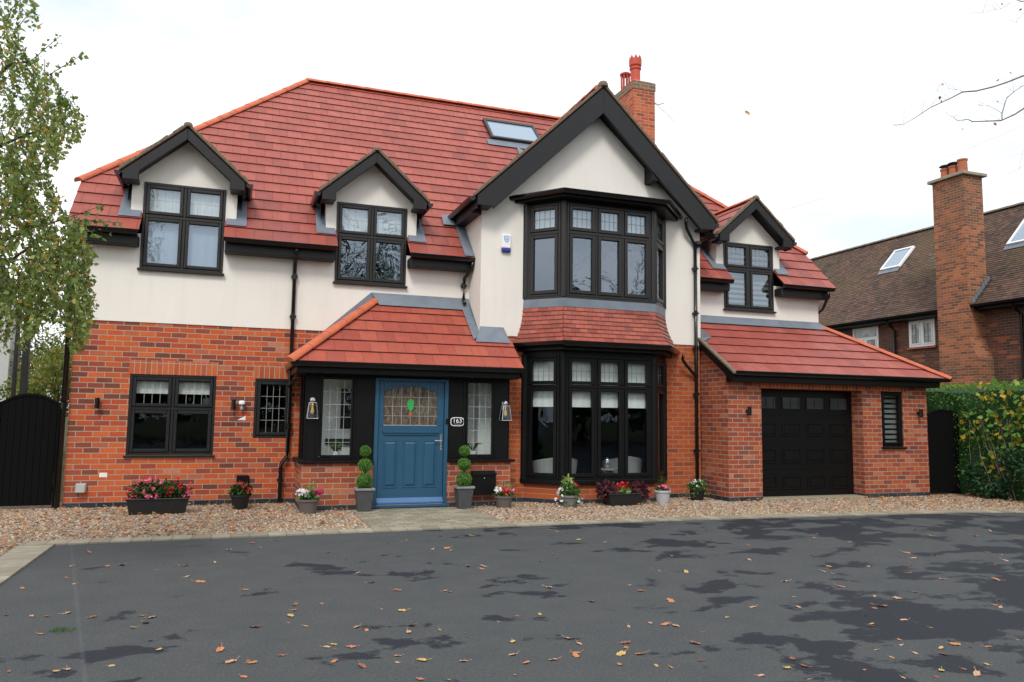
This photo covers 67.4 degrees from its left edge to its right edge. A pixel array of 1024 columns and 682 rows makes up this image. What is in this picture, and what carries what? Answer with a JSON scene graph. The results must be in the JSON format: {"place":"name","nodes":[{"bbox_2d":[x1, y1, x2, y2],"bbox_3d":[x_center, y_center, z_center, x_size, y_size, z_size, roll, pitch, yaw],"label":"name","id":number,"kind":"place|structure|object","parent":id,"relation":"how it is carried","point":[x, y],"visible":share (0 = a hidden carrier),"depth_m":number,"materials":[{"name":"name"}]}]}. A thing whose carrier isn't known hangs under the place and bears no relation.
{"place":"outdoors","nodes":[
{"label":"outdoors","id":0,"kind":"place"},
{"bbox_2d":[53,414,223,545],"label":"ground","id":1,"kind":"structure","parent":0,"point":[63,463],"depth_m":23.27,"materials":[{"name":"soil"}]},
{"bbox_2d":[0,256,19,400],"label":"white rendered house","id":2,"kind":"structure","parent":1,"relation":"on","point":[5,367],"depth_m":22.26,"materials":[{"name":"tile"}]},
{"bbox_2d":[11,292,22,396],"bbox_3d":[-9.681,0.893,14.925,0.060,3.925,0.120,3,-6,-19],"label":"post","id":3,"kind":"object","parent":1,"relation":"on","point":[15,371],"visible":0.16,"depth_m":14.93,"materials":[{"name":"grey wood"}]},
{"bbox_2d":[19,290,33,393],"bbox_3d":[-9.527,0.895,14.980,0.112,3.935,0.120,3,-6,-19],"label":"post","id":4,"kind":"object","parent":1,"relation":"on","point":[24,373],"visible":0.16,"depth_m":14.97,"materials":[{"name":"grey wood"}]},
{"bbox_2d":[0,344,71,460],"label":"garden tree","id":5,"kind":"object","parent":1,"relation":"on","point":[35,386],"visible":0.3,"depth_m":19.31,"materials":[{"name":"green plant"}]},
{"bbox_2d":[8,312,71,398],"bbox_3d":[-14.418,1.423,24.398,4.018,4.672,4.028,3,-6,-19],"label":"garden tree","id":6,"kind":"object","parent":1,"relation":"on","point":[37,347],"visible":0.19,"depth_m":24.24,"materials":[{"name":"green plant"}]},
{"bbox_2d":[30,335,70,402],"bbox_3d":[-16.271,1.439,30.116,4.874,5.695,4.904,3,-6,-19],"label":"garden tree","id":7,"kind":"object","parent":1,"relation":"on","point":[50,347],"visible":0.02,"depth_m":29.68,"materials":[{"name":"green plant"}]},
{"bbox_2d":[0,0,122,354],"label":"birch tree","id":8,"kind":"object","parent":1,"relation":"on","point":[51,269],"visible":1,"depth_m":6.56,"materials":[{"name":"green plant"}]},
{"bbox_2d":[810,158,1023,388],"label":"neighbour house","id":9,"kind":"structure","parent":1,"relation":"on","point":[956,314],"depth_m":22.75,"materials":[{"name":"brown brick"}]},
{"bbox_2d":[853,326,878,347],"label":"window","id":10,"kind":"structure","parent":9,"relation":"in","point":[870,335],"depth_m":25.93,"materials":[{"name":"white plastic"}]},
{"bbox_2d":[907,318,936,349],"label":"window","id":11,"kind":"structure","parent":9,"relation":"in","point":[922,335],"depth_m":23.86,"materials":[{"name":"white plastic"}]},
{"bbox_2d":[926,380,1023,500],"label":"hedge","id":12,"kind":"object","parent":1,"relation":"on","point":[958,399],"visible":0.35,"depth_m":15.89,"materials":[{"name":"green plant"}]},
{"bbox_2d":[351,507,505,527],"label":"path","id":13,"kind":"structure","parent":0,"point":[395,517],"depth_m":11.42,"materials":[{"name":"beige stone"}]},
{"bbox_2d":[353,445,374,511],"bbox_3d":[-2.325,2.158,12.116,0.302,1.028,0.302,3,-6,-19],"label":"topiary plant","id":14,"kind":"object","parent":13,"relation":"on","point":[364,491],"visible":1,"depth_m":12.02,"materials":[{"name":"green plant"}]},
{"bbox_2d":[453,445,474,508],"bbox_3d":[-0.790,2.232,12.659,0.302,1.025,0.302,3,-6,-19],"label":"topiary plant","id":15,"kind":"object","parent":13,"relation":"on","point":[463,489],"visible":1,"depth_m":12.57,"materials":[{"name":"green plant"}]},
{"bbox_2d":[0,513,1023,681],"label":"driveway","id":16,"kind":"structure","parent":0,"point":[191,626],"depth_m":6.26,"materials":[{"name":"grey asphalt"}]},
{"bbox_2d":[0,544,53,584],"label":"kerb side","id":17,"kind":"structure","parent":16,"relation":"on","point":[15,560],"depth_m":7.86,"materials":[{"name":"beige concrete"}]},
{"bbox_2d":[43,626,77,633],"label":"weed tuft","id":18,"kind":"object","parent":16,"relation":"on","point":[56,629],"visible":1,"depth_m":5.36,"materials":[{"name":"green plant"}]},
{"bbox_2d":[20,510,1023,544],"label":"kerb","id":19,"kind":"structure","parent":16,"relation":"on","point":[237,535],"depth_m":10.54,"materials":[{"name":"beige concrete"}]},
{"bbox_2d":[616,648,627,655],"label":"fallen leaf","id":20,"kind":"object","parent":16,"relation":"on","point":[619,653],"visible":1,"depth_m":5.00,"materials":[{"name":"plant"}]},
{"bbox_2d":[973,667,980,675],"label":"fallen leaf","id":21,"kind":"object","parent":16,"relation":"on","point":[976,673],"visible":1,"depth_m":4.70,"materials":[{"name":"orange plant"}]},
{"bbox_2d":[0,492,1023,556],"bbox_3d":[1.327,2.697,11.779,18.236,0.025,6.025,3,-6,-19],"label":"loose gravel","id":22,"kind":"structure","parent":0,"point":[543,517],"depth_m":11.84,"materials":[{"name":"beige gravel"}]},
{"bbox_2d":[0,393,59,507],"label":"garden gate","id":23,"kind":"structure","parent":22,"relation":"on","point":[29,427],"depth_m":11.94,"materials":[{"name":"black wood"}]},
{"bbox_2d":[125,477,192,514],"bbox_3d":[-5.325,2.319,11.600,0.945,0.558,0.417,3,-6,-19],"label":"planter trough","id":24,"kind":"object","parent":22,"relation":"on","point":[166,497],"visible":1,"depth_m":11.50,"materials":[{"name":"black plastic"}]},
{"bbox_2d":[221,480,253,509],"bbox_3d":[-4.335,2.441,12.201,0.379,0.457,0.449,-3,-7,32],"label":"potted plant","id":25,"kind":"object","parent":22,"relation":"on","point":[239,496],"visible":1,"depth_m":12.13,"materials":[{"name":"green plant"}]},
{"bbox_2d":[295,481,322,513],"bbox_3d":[-3.119,2.397,11.788,0.388,0.497,0.366,1,-6,1],"label":"potted plant","id":26,"kind":"object","parent":22,"relation":"on","point":[307,500],"visible":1,"depth_m":11.71,"materials":[{"name":"grey plant"}]},
{"bbox_2d":[54,55,951,510],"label":"detached house","id":27,"kind":"structure","parent":22,"relation":"on","point":[276,261],"depth_m":13.99,"materials":[{"name":"red brick"}]},
{"bbox_2d":[75,483,86,492],"bbox_3d":[-6.771,2.308,12.054,0.158,0.146,0.098,3,-6,-19],"label":"flue vent","id":28,"kind":"object","parent":27,"relation":"attached to","point":[80,487],"visible":1,"depth_m":12.02,"materials":[{"name":"grey plastic"}]},
{"bbox_2d":[94,397,99,407],"bbox_3d":[-6.599,0.986,12.226,0.071,0.170,0.120,3,-6,-19],"label":"wall light","id":29,"kind":"object","parent":27,"relation":"attached to","point":[97,403],"visible":1,"depth_m":12.17,"materials":[{"name":"black plastic"}]},
{"bbox_2d":[99,473,106,476],"bbox_3d":[-6.501,2.131,12.214,0.110,0.070,0.011,3,-6,-19],"label":"air vent","id":30,"kind":"object","parent":27,"relation":"attached to","point":[102,474],"visible":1,"depth_m":12.21,"materials":[{"name":"white plastic"}]},
{"bbox_2d":[123,374,216,457],"bbox_3d":[-5.604,1.235,12.666,1.370,1.345,0.159,3,-6,-19],"label":"window","id":31,"kind":"structure","parent":27,"relation":"in","point":[173,387],"depth_m":12.65,"materials":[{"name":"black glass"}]},
{"bbox_2d":[137,182,226,275],"bbox_3d":[-5.525,-1.878,12.933,1.340,1.495,0.159,3,-6,-19],"label":"window","id":32,"kind":"structure","parent":27,"relation":"in","point":[182,226],"depth_m":12.94,"materials":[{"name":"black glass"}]},
{"bbox_2d":[231,399,235,409],"bbox_3d":[-4.678,1.067,12.907,0.071,0.170,0.120,3,-6,-19],"label":"wall light","id":33,"kind":"object","parent":27,"relation":"attached to","point":[233,404],"visible":1,"depth_m":12.86,"materials":[{"name":"black plastic"}]},
{"bbox_2d":[238,400,244,410],"bbox_3d":[-4.555,1.087,12.948,0.108,0.170,0.124,3,-6,-19],"label":"security light","id":34,"kind":"object","parent":27,"relation":"attached to","point":[241,403],"visible":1,"depth_m":12.91,"materials":[{"name":"white plastic"}]},
{"bbox_2d":[236,475,248,484],"bbox_3d":[-4.518,2.343,12.885,0.200,0.180,0.050,3,-6,-19],"label":"vent cover","id":35,"kind":"object","parent":27,"relation":"attached to","point":[243,478],"visible":0.58,"depth_m":12.87,"materials":[{"name":"black paint"}]},
{"bbox_2d":[253,378,287,437],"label":"window","id":36,"kind":"structure","parent":27,"relation":"in","point":[256,434],"depth_m":13.14,"materials":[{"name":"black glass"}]},
{"bbox_2d":[306,397,317,418],"bbox_3d":[-3.161,1.060,12.163,0.177,0.335,0.218,3,-6,-19],"label":"lantern","id":37,"kind":"object","parent":27,"relation":"attached to","point":[312,401],"visible":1,"depth_m":12.13,"materials":[{"name":"metal"}]},
{"bbox_2d":[330,440,341,454],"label":"windowsill plant","id":38,"kind":"object","parent":27,"relation":"on","point":[337,448],"visible":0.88,"depth_m":12.45,"materials":[{"name":"green plant"}]},
{"bbox_2d":[316,374,356,459],"bbox_3d":[-2.830,1.227,12.390,0.610,1.370,0.096,3,-6,-19],"label":"window","id":39,"kind":"structure","parent":27,"relation":"in","point":[351,456],"depth_m":12.39,"materials":[{"name":"black paint"}]},
{"bbox_2d":[333,202,407,288],"bbox_3d":[-2.559,-1.738,13.984,1.340,1.495,0.159,3,-6,-19],"label":"window","id":40,"kind":"structure","parent":27,"relation":"in","point":[371,224],"depth_m":13.98,"materials":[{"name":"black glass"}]},
{"bbox_2d":[372,377,448,508],"bbox_3d":[-1.673,1.680,12.735,1.260,2.115,0.140,3,-6,-19],"label":"door","id":41,"kind":"structure","parent":27,"relation":"in","point":[410,447],"depth_m":12.74,"materials":[{"name":"blue paint"}]},
{"bbox_2d":[450,417,463,425],"bbox_3d":[-0.929,1.369,13.030,0.236,0.150,0.016,3,-6,-19],"label":"house number plaque","id":42,"kind":"object","parent":27,"relation":"attached to","point":[456,421],"visible":1,"depth_m":13.02,"materials":[{"name":"white plastic"}]},
{"bbox_2d":[468,443,480,453],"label":"windowsill plant","id":43,"kind":"object","parent":27,"relation":"on","point":[473,449],"visible":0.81,"depth_m":13.23,"materials":[{"name":"green plant"}]},
{"bbox_2d":[462,378,496,458],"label":"window","id":44,"kind":"structure","parent":27,"relation":"in","point":[466,380],"depth_m":13.18,"materials":[{"name":"black paint"}]},
{"bbox_2d":[470,470,496,494],"bbox_3d":[-0.485,2.397,13.004,0.430,0.400,0.129,3,-6,-19],"label":"post box","id":45,"kind":"object","parent":27,"relation":"attached to","point":[483,482],"visible":0.86,"depth_m":12.96,"materials":[{"name":"black paint"}]},
{"bbox_2d":[499,401,511,420],"bbox_3d":[-0.119,1.204,13.241,0.177,0.335,0.218,3,-6,-19],"label":"lantern","id":46,"kind":"object","parent":27,"relation":"attached to","point":[504,403],"visible":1,"depth_m":13.20,"materials":[{"name":"metal"}]},
{"bbox_2d":[501,234,510,252],"bbox_3d":[-0.107,-1.785,14.024,0.180,0.330,0.066,3,-6,-19],"label":"alarm box","id":47,"kind":"object","parent":27,"relation":"attached to","point":[505,242],"visible":1,"depth_m":14.00,"materials":[{"name":"white plastic"}]},
{"bbox_2d":[526,355,558,479],"bbox_3d":[0.566,1.358,13.751,0.640,2.200,0.125,-2,-6,26],"label":"window","id":48,"kind":"structure","parent":27,"relation":"in","point":[542,370],"depth_m":13.78,"materials":[{"name":"black paint"}]},
{"bbox_2d":[528,202,559,296],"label":"window","id":49,"kind":"structure","parent":27,"relation":"in","point":[544,220],"depth_m":14.05,"materials":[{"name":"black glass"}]},
{"bbox_2d":[532,458,577,473],"bbox_3d":[0.821,2.527,14.672,0.931,0.664,0.579,3,-6,-19],"label":"tub chair","id":50,"kind":"object","parent":27,"relation":"in","point":[542,466],"visible":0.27,"depth_m":14.42,"materials":[{"name":"grey fabric"}]},
{"bbox_2d":[566,355,651,479],"bbox_3d":[1.750,1.387,13.890,1.720,2.200,0.125,3,-6,-19],"label":"window","id":51,"kind":"structure","parent":27,"relation":"in","point":[595,382],"depth_m":13.88,"materials":[{"name":"black paint"}]},
{"bbox_2d":[567,202,650,300],"bbox_3d":[1.789,-1.624,14.182,1.720,1.710,0.125,3,-6,-19],"label":"window","id":52,"kind":"structure","parent":27,"relation":"in","point":[595,223],"depth_m":14.16,"materials":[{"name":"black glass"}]},
{"bbox_2d":[601,468,617,472],"bbox_3d":[1.818,2.654,14.676,0.394,0.430,0.400,3,-6,-19],"label":"side table","id":53,"kind":"object","parent":27,"relation":"in","point":[609,469],"visible":0.38,"depth_m":14.67,"materials":[{"name":"grey plastic"}]},
{"bbox_2d":[604,457,609,468],"bbox_3d":[1.822,2.336,14.707,0.127,0.210,0.130,3,-6,-19],"label":"vase","id":54,"kind":"object","parent":53,"relation":"on","point":[607,462],"visible":1,"depth_m":14.66,"materials":[{"name":"metal"}]},
{"bbox_2d":[602,456,641,472],"bbox_3d":[2.177,2.591,15.152,0.860,0.664,0.579,3,-6,-19],"label":"tub chair","id":55,"kind":"object","parent":27,"relation":"in","point":[634,464],"visible":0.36,"depth_m":14.94,"materials":[{"name":"grey fabric"}]},
{"bbox_2d":[656,215,663,305],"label":"window","id":56,"kind":"structure","parent":27,"relation":"in","point":[659,242],"depth_m":14.97,"materials":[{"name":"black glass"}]},
{"bbox_2d":[657,360,664,477],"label":"window","id":57,"kind":"structure","parent":27,"relation":"in","point":[660,387],"depth_m":14.68,"materials":[{"name":"black paint"}]},
{"bbox_2d":[746,406,751,414],"bbox_3d":[4.457,1.316,14.456,0.071,0.170,0.120,3,-6,-19],"label":"wall light","id":58,"kind":"object","parent":27,"relation":"attached to","point":[749,410],"visible":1,"depth_m":14.41,"materials":[{"name":"black plastic"}]},
{"bbox_2d":[723,242,776,313],"bbox_3d":[5.145,-1.373,16.712,1.340,1.495,0.154,3,-6,-19],"label":"window","id":59,"kind":"structure","parent":27,"relation":"in","point":[748,269],"depth_m":16.71,"materials":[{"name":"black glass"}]},
{"bbox_2d":[761,389,853,496],"bbox_3d":[5.788,2.010,15.268,2.450,2.090,0.072,3,-6,-19],"label":"garage door","id":60,"kind":"structure","parent":27,"relation":"in","point":[807,444],"depth_m":15.28,"materials":[{"name":"black paint"}]},
{"bbox_2d":[881,391,906,448],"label":"window","id":61,"kind":"structure","parent":27,"relation":"in","point":[886,394],"depth_m":15.78,"materials":[{"name":"black paint"}]},
{"bbox_2d":[917,409,922,416],"bbox_3d":[8.431,1.494,15.865,0.071,0.170,0.120,3,-6,-19],"label":"wall light","id":62,"kind":"object","parent":27,"relation":"attached to","point":[920,413],"visible":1,"depth_m":15.82,"materials":[{"name":"black plastic"}]},
{"bbox_2d":[492,481,515,508],"bbox_3d":[-0.136,2.570,12.866,0.404,0.439,0.347,3,-6,-19],"label":"potted plant","id":63,"kind":"object","parent":22,"relation":"on","point":[503,496],"visible":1,"depth_m":12.77,"materials":[{"name":"grey plant"}]},
{"bbox_2d":[554,473,582,507],"bbox_3d":[0.955,2.544,13.095,0.564,0.578,0.380,3,-6,-19],"label":"potted plant","id":64,"kind":"object","parent":22,"relation":"on","point":[569,496],"visible":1,"depth_m":13.03,"materials":[{"name":"green plant"}]},
{"bbox_2d":[594,479,651,505],"bbox_3d":[1.955,2.644,13.480,1.118,0.464,0.406,3,-6,-19],"label":"planter trough","id":65,"kind":"object","parent":22,"relation":"on","point":[634,493],"visible":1,"depth_m":13.35,"materials":[{"name":"black plastic"}]},
{"bbox_2d":[654,475,670,503],"bbox_3d":[2.697,2.658,13.759,0.311,0.509,0.324,3,-6,-19],"label":"potted plant","id":66,"kind":"object","parent":22,"relation":"on","point":[662,493],"visible":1,"depth_m":13.67,"materials":[{"name":"white plant"}]},
{"bbox_2d":[684,479,708,500],"bbox_3d":[3.460,2.781,14.389,0.434,0.405,0.407,-1,-6,21],"label":"potted plant","id":67,"kind":"object","parent":22,"relation":"on","point":[697,492],"visible":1,"depth_m":14.32,"materials":[{"name":"green plant"}]},
{"bbox_2d":[927,409,960,492],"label":"garden gate","id":68,"kind":"structure","parent":22,"relation":"on","point":[943,450],"depth_m":16.20,"materials":[{"name":"black wood"}]},
{"bbox_2d":[960,378,1023,500],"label":"climbing plant","id":69,"kind":"object","parent":22,"relation":"on","point":[1020,412],"visible":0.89,"depth_m":15.28,"materials":[{"name":"green plant"}]},
{"bbox_2d":[961,446,1023,498],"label":"ivy shrub","id":70,"kind":"object","parent":22,"relation":"on","point":[976,483],"visible":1,"depth_m":15.07,"materials":[{"name":"green plant"}]},
{"bbox_2d":[0,0,1023,408],"label":"sky","id":71,"kind":"structure","parent":0,"point":[822,83],"materials":[{"name":"white"}]},
{"bbox_2d":[885,0,1023,175],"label":"bare tree","id":72,"kind":"object","parent":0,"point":[940,97],"visible":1,"depth_m":11.18,"materials":[{"name":"brown plant"}]}
]}

